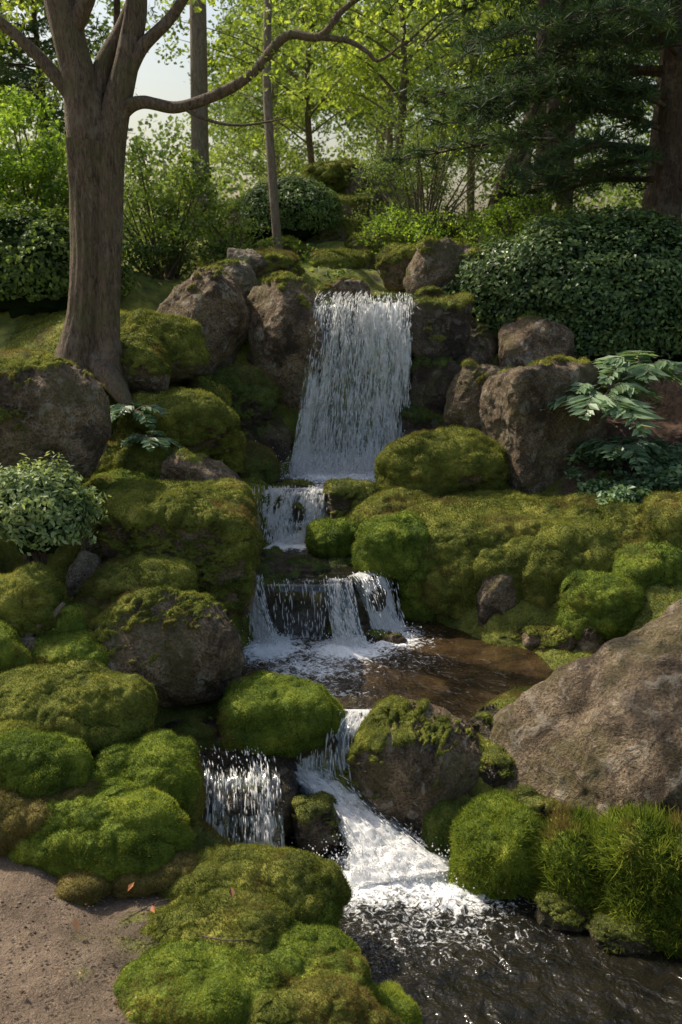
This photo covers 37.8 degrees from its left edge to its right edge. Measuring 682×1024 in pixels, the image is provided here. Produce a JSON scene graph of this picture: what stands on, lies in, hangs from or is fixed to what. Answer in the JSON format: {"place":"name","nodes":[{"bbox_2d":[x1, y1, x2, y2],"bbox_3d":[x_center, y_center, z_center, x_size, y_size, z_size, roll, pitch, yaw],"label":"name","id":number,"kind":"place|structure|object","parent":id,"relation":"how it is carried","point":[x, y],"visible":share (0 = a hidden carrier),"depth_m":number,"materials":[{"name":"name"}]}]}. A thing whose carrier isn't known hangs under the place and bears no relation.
{"place":"outdoors","nodes":[
{"label":"outdoors","id":0,"kind":"place"},
{"bbox_2d":[0,0,659,226],"label":"sky","id":1,"kind":"structure","parent":0,"point":[171,82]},
{"bbox_2d":[0,209,681,1023],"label":"ground","id":2,"kind":"structure","parent":0,"point":[26,337],"depth_m":6.62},
{"bbox_2d":[0,619,32,673],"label":"mossy mound","id":3,"kind":"object","parent":2,"relation":"on","point":[15,652],"visible":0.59,"depth_m":6.12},
{"bbox_2d":[0,0,60,148],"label":"maple tree","id":4,"kind":"object","parent":2,"relation":"on","point":[10,7],"visible":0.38,"depth_m":16.72,"materials":[{"name":"green plant"}]},
{"bbox_2d":[0,84,68,225],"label":"leafy bush","id":5,"kind":"object","parent":2,"relation":"on","point":[36,169],"visible":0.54,"depth_m":11.14,"materials":[{"name":"green plant"}]},
{"bbox_2d":[0,561,70,637],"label":"mossy mound","id":6,"kind":"object","parent":2,"relation":"on","point":[33,595],"visible":0.67,"depth_m":6.36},
{"bbox_2d":[0,779,100,857],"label":"mossy mound","id":7,"kind":"object","parent":2,"relation":"on","point":[20,816],"visible":0.41,"depth_m":5.01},
{"bbox_2d":[0,726,103,797],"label":"mossy mound","id":8,"kind":"object","parent":2,"relation":"on","point":[35,764],"visible":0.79,"depth_m":5.15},
{"bbox_2d":[0,352,111,486],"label":"mossy boulder","id":9,"kind":"object","parent":2,"relation":"on","point":[49,402],"visible":0.81,"depth_m":7.22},
{"bbox_2d":[0,451,111,566],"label":"variegated shrub","id":10,"kind":"object","parent":2,"relation":"on","point":[42,510],"visible":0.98,"depth_m":6.64,"materials":[{"name":"green plant"}]},
{"bbox_2d":[0,199,138,318],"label":"hedge","id":11,"kind":"object","parent":2,"relation":"on","point":[34,263],"visible":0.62,"depth_m":10.31,"materials":[{"name":"green plant"}]},
{"bbox_2d":[0,0,139,202],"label":"pine tree","id":12,"kind":"object","parent":2,"relation":"on","point":[33,28],"visible":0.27,"depth_m":18.25,"materials":[{"name":"green plant"}]},
{"bbox_2d":[30,629,109,665],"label":"mossy mound","id":13,"kind":"object","parent":2,"relation":"on","point":[55,648],"visible":0.39,"depth_m":6.24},
{"bbox_2d":[46,599,100,634],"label":"mossy mound","id":14,"kind":"object","parent":2,"relation":"on","point":[77,615],"visible":0.29,"depth_m":6.47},
{"bbox_2d":[0,0,149,202],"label":"maple tree","id":15,"kind":"object","parent":2,"relation":"on","point":[3,58],"visible":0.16,"depth_m":21.83,"materials":[{"name":"green plant"}]},
{"bbox_2d":[0,657,158,755],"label":"mossy mound","id":16,"kind":"object","parent":2,"relation":"on","point":[95,706],"visible":0.74,"depth_m":5.67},
{"bbox_2d":[55,870,112,907],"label":"mossy mound","id":17,"kind":"object","parent":2,"relation":"on","point":[82,888],"visible":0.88,"depth_m":4.84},
{"bbox_2d":[7,775,195,880],"bbox_3d":[-1.260,1.676,5.185,1.029,0.516,0.668,0,15,0],"label":"mossy mound","id":18,"kind":"object","parent":2,"relation":"on","point":[112,829],"visible":0.62,"depth_m":4.97,"materials":[{"name":"plant"}]},
{"bbox_2d":[82,438,189,481],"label":"mossy boulder","id":19,"kind":"object","parent":2,"relation":"on","point":[135,456],"visible":0.34,"depth_m":8.06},
{"bbox_2d":[80,551,199,603],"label":"mossy mound","id":20,"kind":"object","parent":2,"relation":"on","point":[112,578],"visible":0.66,"depth_m":6.76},
{"bbox_2d":[120,330,171,395],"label":"mossy boulder","id":21,"kind":"object","parent":2,"relation":"on","point":[145,359],"visible":0.55,"depth_m":8.69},
{"bbox_2d":[91,728,206,829],"bbox_3d":[-1.162,1.592,5.638,0.800,0.708,0.687,0,15,0],"label":"mossy mound","id":22,"kind":"object","parent":2,"relation":"on","point":[167,761],"visible":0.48,"depth_m":5.43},
{"bbox_2d":[107,849,200,899],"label":"mossy mound","id":23,"kind":"object","parent":2,"relation":"on","point":[172,870],"visible":0.34,"depth_m":4.91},
{"bbox_2d":[121,307,210,384],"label":"mossy boulder","id":24,"kind":"object","parent":2,"relation":"on","point":[181,339],"visible":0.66,"depth_m":9.16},
{"bbox_2d":[87,584,244,707],"bbox_3d":[-1.158,0.906,6.631,1.064,0.913,0.764,-5,16,-20],"label":"mossy boulder","id":25,"kind":"object","parent":2,"relation":"on","point":[177,647],"visible":0.9,"depth_m":6.35,"materials":[{"name":"stone"}]},
{"bbox_2d":[110,387,240,456],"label":"mossy mound","id":26,"kind":"object","parent":2,"relation":"on","point":[195,420],"visible":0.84,"depth_m":8.42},
{"bbox_2d":[94,478,260,615],"bbox_3d":[-1.210,0.241,7.407,1.269,0.950,0.944,-3,15,-10],"label":"mossy boulder","id":27,"kind":"object","parent":2,"relation":"on","point":[209,528],"visible":0.77,"depth_m":7.07,"materials":[{"name":"plant"}]},
{"bbox_2d":[122,133,233,279],"bbox_3d":[-2.123,-3.496,11.948,1.718,2.000,1.453,0,15,0],"label":"leafy bush","id":28,"kind":"object","parent":2,"relation":"on","point":[168,251],"visible":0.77,"depth_m":11.75,"materials":[{"name":"green plant"}]},
{"bbox_2d":[189,0,210,228],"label":"tall tree","id":29,"kind":"object","parent":2,"relation":"on","point":[198,76],"visible":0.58,"depth_m":16.60,"materials":[{"name":"brown plant"}]},
{"bbox_2d":[112,937,288,1023],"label":"mossy mound","id":30,"kind":"object","parent":2,"relation":"on","point":[185,981],"visible":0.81,"depth_m":4.22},
{"bbox_2d":[157,263,250,382],"bbox_3d":[-1.398,-1.856,9.979,0.938,1.248,0.825,-7,16,-25],"label":"mossy boulder","id":31,"kind":"object","parent":2,"relation":"on","point":[210,299],"visible":0.69,"depth_m":9.68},
{"bbox_2d":[159,446,259,515],"bbox_3d":[-1.083,-0.204,8.278,0.850,0.747,0.664,0,15,0],"label":"mossy boulder","id":32,"kind":"object","parent":2,"relation":"on","point":[180,464],"visible":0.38,"depth_m":7.97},
{"bbox_2d":[137,887,295,955],"bbox_3d":[-0.615,2.057,4.726,0.832,0.441,0.663,0,15,0],"label":"mossy mound","id":33,"kind":"object","parent":2,"relation":"on","point":[261,919],"visible":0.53,"depth_m":4.64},
{"bbox_2d":[161,716,301,842],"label":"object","id":34,"kind":"object","parent":2,"relation":"on","point":[286,775],"visible":0.28,"depth_m":6.03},
{"bbox_2d":[191,199,279,264],"bbox_3d":[-1.304,-3.239,12.132,1.138,1.112,1.053,0,15,0],"label":"leafy bush","id":35,"kind":"object","parent":2,"relation":"on","point":[219,252],"visible":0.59,"depth_m":12.03,"materials":[{"name":"green plant"}]},
{"bbox_2d":[0,0,472,414],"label":"broadleaf tree","id":36,"kind":"object","parent":2,"relation":"on","point":[102,104],"visible":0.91,"depth_m":8.13,"materials":[{"name":"green plant"}]},
{"bbox_2d":[210,363,281,430],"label":"mossy mound","id":37,"kind":"object","parent":2,"relation":"on","point":[254,393],"visible":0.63,"depth_m":9.63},
{"bbox_2d":[159,842,353,925],"bbox_3d":[-0.512,1.979,5.107,1.167,0.517,0.673,0,15,0],"label":"mossy mound","id":38,"kind":"object","parent":2,"relation":"on","point":[297,879],"visible":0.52,"depth_m":4.99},
{"bbox_2d":[237,443,279,484],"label":"mossy mound","id":39,"kind":"object","parent":2,"relation":"on","point":[262,463],"visible":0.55,"depth_m":9.26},
{"bbox_2d":[187,0,344,181],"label":"broadleaf tree","id":40,"kind":"object","parent":2,"relation":"on","point":[250,104],"visible":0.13,"depth_m":32.79,"materials":[{"name":"green plant"}]},
{"bbox_2d":[241,415,293,462],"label":"mossy boulder","id":41,"kind":"object","parent":2,"relation":"on","point":[267,432],"visible":0.45,"depth_m":9.69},
{"bbox_2d":[263,0,282,249],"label":"slender tree","id":42,"kind":"object","parent":2,"relation":"on","point":[272,175],"visible":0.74,"depth_m":12.23,"materials":[{"name":"brown plant"}]},
{"bbox_2d":[242,574,303,648],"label":"cascade","id":43,"kind":"object","parent":2,"relation":"on","point":[260,633],"visible":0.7,"depth_m":7.73,"materials":[{"name":"white liquid"}]},
{"bbox_2d":[167,0,383,218],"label":"maple tree","id":44,"kind":"object","parent":2,"relation":"on","point":[256,168],"visible":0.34,"depth_m":27.75,"materials":[{"name":"green plant"}]},
{"bbox_2d":[216,670,335,757],"bbox_3d":[-0.417,1.282,6.438,0.786,0.510,0.624,0,15,0],"label":"mossy mound","id":45,"kind":"object","parent":2,"relation":"on","point":[270,713],"visible":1,"depth_m":6.21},
{"bbox_2d":[246,270,332,415],"bbox_3d":[-0.521,-1.629,10.012,0.900,1.578,0.723,0,15,0],"label":"mossy boulder","id":46,"kind":"object","parent":2,"relation":"on","point":[282,307],"visible":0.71,"depth_m":9.75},
{"bbox_2d":[237,175,344,241],"bbox_3d":[-0.666,-4.043,13.400,1.462,0.932,1.308,0,15,0],"label":"rounded shrub","id":47,"kind":"object","parent":2,"relation":"on","point":[302,206],"visible":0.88,"depth_m":13.01,"materials":[{"name":"green plant"}]},
{"bbox_2d":[145,0,459,163],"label":"maple tree","id":48,"kind":"object","parent":2,"relation":"on","point":[307,110],"visible":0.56,"depth_m":19.97,"materials":[{"name":"green plant"}]},
{"bbox_2d":[289,791,342,853],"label":"mossy boulder","id":49,"kind":"object","parent":2,"relation":"on","point":[315,821],"visible":0.88,"depth_m":5.94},
{"bbox_2d":[258,541,378,584],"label":"stream pool","id":50,"kind":"structure","parent":2,"relation":"on","point":[342,572],"depth_m":8.08,"materials":[{"name":"liquid"}]},
{"bbox_2d":[254,485,328,546],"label":"cascade","id":51,"kind":"object","parent":50,"relation":"on","point":[312,510],"visible":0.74,"depth_m":8.96,"materials":[{"name":"white liquid"}]},
{"bbox_2d":[302,515,357,558],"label":"mossy mound","id":52,"kind":"object","parent":50,"relation":"on","point":[326,537],"visible":0.78,"depth_m":8.40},
{"bbox_2d":[253,545,390,635],"bbox_3d":[-0.213,0.729,8.310,1.256,0.791,1.008,0,15,0],"label":"mossy boulder","id":53,"kind":"object","parent":2,"relation":"on","point":[274,559],"visible":0.51,"depth_m":7.88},
{"bbox_2d":[265,919,381,1001],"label":"mossy mound","id":54,"kind":"object","parent":2,"relation":"on","point":[302,950],"visible":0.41,"depth_m":4.54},
{"bbox_2d":[246,972,401,1023],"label":"mossy mound","id":55,"kind":"object","parent":2,"relation":"on","point":[334,999],"visible":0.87,"depth_m":4.18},
{"bbox_2d":[299,159,350,191],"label":"mossy mound","id":56,"kind":"object","parent":2,"relation":"on","point":[330,174],"visible":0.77,"depth_m":14.55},
{"bbox_2d":[255,291,413,481],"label":"waterfall","id":57,"kind":"structure","parent":2,"relation":"on","point":[306,457],"depth_m":9.74,"materials":[{"name":"white liquid"}]},
{"bbox_2d":[294,693,375,763],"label":"mossy boulder","id":58,"kind":"object","parent":2,"relation":"on","point":[350,701],"visible":0.11,"depth_m":6.37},
{"bbox_2d":[60,191,612,281],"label":"undergrowth","id":59,"kind":"object","parent":2,"relation":"on","point":[342,272],"visible":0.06,"depth_m":13.12,"materials":[{"name":"green plant"}]},
{"bbox_2d":[299,709,374,814],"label":"cascade","id":60,"kind":"object","parent":2,"relation":"on","point":[350,723],"visible":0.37,"depth_m":6.34,"materials":[{"name":"white liquid"}]},
{"bbox_2d":[0,0,681,227],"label":"distant trees","id":61,"kind":"object","parent":2,"relation":"on","point":[225,179],"visible":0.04,"depth_m":45.02,"materials":[{"name":"green plant"}]},
{"bbox_2d":[232,0,537,195],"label":"maple tree","id":62,"kind":"object","parent":2,"relation":"on","point":[389,137],"visible":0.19,"depth_m":26.16,"materials":[{"name":"green plant"}]},
{"bbox_2d":[351,508,430,586],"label":"mossy mound","id":63,"kind":"object","parent":2,"relation":"on","point":[388,544],"visible":0.79,"depth_m":8.05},
{"bbox_2d":[344,486,440,523],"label":"mossy mound","id":64,"kind":"object","parent":2,"relation":"on","point":[392,499],"visible":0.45,"depth_m":8.62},
{"bbox_2d":[321,477,381,518],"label":"mossy boulder","id":65,"kind":"object","parent":64,"relation":"on","point":[340,494],"visible":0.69,"depth_m":8.80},
{"bbox_2d":[374,242,416,293],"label":"mossy mound","id":66,"kind":"object","parent":2,"relation":"on","point":[393,260],"visible":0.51,"depth_m":11.25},
{"bbox_2d":[374,980,422,1023],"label":"mossy mound","id":67,"kind":"object","parent":2,"relation":"on","point":[395,999],"visible":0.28,"depth_m":4.55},
{"bbox_2d":[346,202,451,258],"bbox_3d":[0.745,-3.565,12.902,1.410,0.862,1.244,0,15,0],"label":"leafy bush","id":68,"kind":"object","parent":2,"relation":"on","point":[379,226],"visible":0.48,"depth_m":12.74,"materials":[{"name":"green plant"}]},
{"bbox_2d":[230,0,573,176],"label":"maple tree","id":69,"kind":"object","parent":2,"relation":"on","point":[345,60],"visible":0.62,"depth_m":17.03,"materials":[{"name":"green plant"}]},
{"bbox_2d":[343,693,481,840],"bbox_3d":[0.483,1.650,6.291,0.958,0.911,0.688,-5,15,-19],"label":"mossy boulder","id":70,"kind":"object","parent":2,"relation":"on","point":[412,761],"visible":0.76,"depth_m":6.07,"materials":[{"name":"stone"}]},
{"bbox_2d":[390,555,438,621],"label":"mossy mound","id":71,"kind":"object","parent":2,"relation":"on","point":[413,607],"visible":0.26,"depth_m":8.14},
{"bbox_2d":[344,88,510,237],"bbox_3d":[1.260,-4.577,13.831,2.479,2.417,1.917,0,15,0],"label":"feathery bush","id":72,"kind":"object","parent":2,"relation":"on","point":[418,193],"visible":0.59,"depth_m":13.63,"materials":[{"name":"green plant"}]},
{"bbox_2d":[403,234,464,294],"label":"mossy boulder","id":73,"kind":"object","parent":2,"relation":"on","point":[433,262],"visible":0.6,"depth_m":10.58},
{"bbox_2d":[408,355,461,414],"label":"mossy boulder","id":74,"kind":"object","parent":2,"relation":"on","point":[431,380],"visible":0.44,"depth_m":9.74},
{"bbox_2d":[404,291,473,359],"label":"mossy boulder","id":75,"kind":"object","parent":2,"relation":"on","point":[440,326],"visible":0.87,"depth_m":9.74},
{"bbox_2d":[374,424,510,497],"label":"mossy mound","id":76,"kind":"object","parent":2,"relation":"on","point":[442,461],"visible":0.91,"depth_m":8.87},
{"bbox_2d":[420,794,472,860],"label":"mossy mound","id":77,"kind":"object","parent":2,"relation":"on","point":[438,819],"visible":0.38,"depth_m":5.87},
{"bbox_2d":[419,536,477,623],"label":"mossy mound","id":78,"kind":"object","parent":2,"relation":"on","point":[447,591],"visible":0.33,"depth_m":7.96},
{"bbox_2d":[347,0,597,216],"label":"maple tree","id":79,"kind":"object","parent":2,"relation":"on","point":[469,163],"visible":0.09,"depth_m":18.59,"materials":[{"name":"green plant"}]},
{"bbox_2d":[459,316,497,364],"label":"mossy boulder","id":80,"kind":"object","parent":2,"relation":"on","point":[482,347],"visible":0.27,"depth_m":10.14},
{"bbox_2d":[401,488,559,571],"bbox_3d":[1.280,0.222,8.595,2.064,0.756,1.419,0,15,0],"label":"mossy mound","id":81,"kind":"object","parent":2,"relation":"on","point":[476,521],"visible":0.38,"depth_m":8.11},
{"bbox_2d":[443,357,517,430],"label":"mossy boulder","id":82,"kind":"object","parent":2,"relation":"on","point":[462,397],"visible":0.34,"depth_m":9.42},
{"bbox_2d":[444,788,546,900],"bbox_3d":[0.956,1.978,5.802,0.745,0.691,0.720,0,15,0],"label":"mossy mound","id":83,"kind":"object","parent":2,"relation":"on","point":[491,852],"visible":0.62,"depth_m":5.56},
{"bbox_2d":[476,574,516,626],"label":"mossy boulder","id":84,"kind":"object","parent":2,"relation":"on","point":[496,593],"visible":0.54,"depth_m":7.82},
{"bbox_2d":[477,744,515,787],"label":"mossy boulder","id":85,"kind":"object","parent":2,"relation":"on","point":[496,762],"visible":0.35,"depth_m":6.06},
{"bbox_2d":[469,531,537,605],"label":"mossy mound","id":86,"kind":"object","parent":2,"relation":"on","point":[510,556],"visible":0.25,"depth_m":7.85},
{"bbox_2d":[368,0,656,242],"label":"leaning tree","id":87,"kind":"object","parent":2,"relation":"on","point":[500,194],"visible":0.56,"depth_m":13.25,"materials":[{"name":"green plant"}]},
{"bbox_2d":[446,170,585,245],"bbox_3d":[2.295,-3.688,12.658,1.902,1.245,1.278,0,15,0],"label":"leafy bush","id":88,"kind":"object","parent":2,"relation":"on","point":[501,212],"visible":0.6,"depth_m":12.55,"materials":[{"name":"green plant"}]},
{"bbox_2d":[371,0,681,230],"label":"pine tree","id":89,"kind":"object","parent":2,"relation":"on","point":[546,77],"visible":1,"depth_m":11.15,"materials":[{"name":"green plant"}]},
{"bbox_2d":[498,313,574,367],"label":"mossy boulder","id":90,"kind":"object","parent":2,"relation":"on","point":[524,339],"visible":0.61,"depth_m":9.87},
{"bbox_2d":[422,0,659,213],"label":"maple tree","id":91,"kind":"object","parent":2,"relation":"on","point":[576,164],"visible":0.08,"depth_m":23.49,"materials":[{"name":"green plant"}]},
{"bbox_2d":[479,354,606,493],"bbox_3d":[1.931,-0.751,9.341,1.215,1.515,0.876,-6,16,-21],"label":"mossy boulder","id":92,"kind":"object","parent":2,"relation":"on","point":[529,436],"visible":0.69,"depth_m":8.91,"materials":[{"name":"stone"}]},
{"bbox_2d":[436,0,662,213],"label":"pine tree","id":93,"kind":"object","parent":2,"relation":"on","point":[515,54],"visible":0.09,"depth_m":17.59,"materials":[{"name":"green plant"}]},
{"bbox_2d":[440,202,681,370],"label":"clipped shrub","id":94,"kind":"object","parent":2,"relation":"on","point":[598,286],"visible":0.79,"depth_m":10.04,"materials":[{"name":"green plant"}]},
{"bbox_2d":[534,888,592,931],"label":"mossy boulder","id":95,"kind":"object","parent":2,"relation":"on","point":[553,911],"visible":0.68,"depth_m":5.33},
{"bbox_2d":[524,796,603,915],"bbox_3d":[1.422,2.043,5.651,0.843,0.890,0.771,0,15,0],"label":"clump","id":96,"kind":"object","parent":2,"relation":"on","point":[563,859],"visible":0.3,"depth_m":5.40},
{"bbox_2d":[516,517,628,609],"bbox_3d":[1.848,0.505,8.075,1.109,0.983,0.899,0,15,0],"label":"mossy mound","id":97,"kind":"object","parent":2,"relation":"on","point":[560,549],"visible":0.52,"depth_m":7.73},
{"bbox_2d":[512,492,645,542],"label":"mossy mound","id":98,"kind":"object","parent":2,"relation":"on","point":[622,519],"visible":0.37,"depth_m":8.06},
{"bbox_2d":[489,599,681,820],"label":"mossy boulder","id":99,"kind":"object","parent":2,"relation":"on","point":[601,725],"visible":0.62,"depth_m":5.82,"materials":[{"name":"stone"}]},
{"bbox_2d":[554,568,645,640],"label":"mossy mound","id":100,"kind":"object","parent":2,"relation":"on","point":[609,605],"visible":0.69,"depth_m":7.41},
{"bbox_2d":[540,375,663,437],"bbox_3d":[2.359,-1.002,8.891,1.234,0.426,1.288,11,18,36],"label":"leaf fern","id":101,"kind":"object","parent":2,"relation":"on","point":[611,399],"visible":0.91,"depth_m":8.56,"materials":[{"name":"green plant"}]},
{"bbox_2d":[574,436,667,473],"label":"leaf fern","id":102,"kind":"object","parent":2,"relation":"on","point":[630,447],"visible":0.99,"depth_m":8.60,"materials":[{"name":"green plant"}]},
{"bbox_2d":[563,437,681,504],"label":"ground cover plants","id":103,"kind":"object","parent":2,"relation":"on","point":[661,473],"visible":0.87,"depth_m":8.60,"materials":[{"name":"green plant"}]},
{"bbox_2d":[585,911,660,954],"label":"mossy boulder","id":104,"kind":"object","parent":2,"relation":"on","point":[606,933],"visible":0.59,"depth_m":5.14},
{"bbox_2d":[578,797,681,958],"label":"clump","id":105,"kind":"object","parent":2,"relation":"on","point":[637,865],"visible":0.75,"depth_m":5.17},
{"bbox_2d":[592,350,681,386],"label":"leaf fern","id":106,"kind":"object","parent":2,"relation":"on","point":[620,362],"visible":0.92,"depth_m":8.92,"materials":[{"name":"green plant"}]},
{"bbox_2d":[610,539,681,588],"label":"mossy mound","id":107,"kind":"object","parent":2,"relation":"on","point":[644,563],"visible":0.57,"depth_m":7.48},
{"bbox_2d":[640,490,681,549],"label":"mossy mound","id":108,"kind":"object","parent":2,"relation":"on","point":[662,517],"visible":0.44,"depth_m":7.74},
{"bbox_2d":[242,613,553,725],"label":"stream pool","id":109,"kind":"structure","parent":0,"point":[457,673],"depth_m":7.30,"materials":[{"name":"brown liquid"}]},
{"bbox_2d":[321,576,394,648],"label":"cascade","id":110,"kind":"object","parent":109,"relation":"on","point":[347,638],"visible":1,"depth_m":7.70,"materials":[{"name":"white liquid"}]},
{"bbox_2d":[348,571,429,641],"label":"cascade","id":111,"kind":"object","parent":109,"relation":"on","point":[384,620],"visible":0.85,"depth_m":7.95,"materials":[{"name":"white liquid"}]},
{"bbox_2d":[273,833,681,1023],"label":"stream pool","id":112,"kind":"structure","parent":0,"point":[463,956],"depth_m":5.07,"materials":[{"name":"liquid"}]},
{"bbox_2d":[199,746,318,856],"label":"cascade","id":113,"kind":"object","parent":112,"relation":"on","point":[267,833],"visible":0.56,"depth_m":5.89,"materials":[{"name":"white liquid"}]},
{"bbox_2d":[291,763,504,907],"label":"rapids","id":114,"kind":"structure","parent":112,"relation":"on","point":[381,850],"depth_m":5.87,"materials":[{"name":"white liquid"}]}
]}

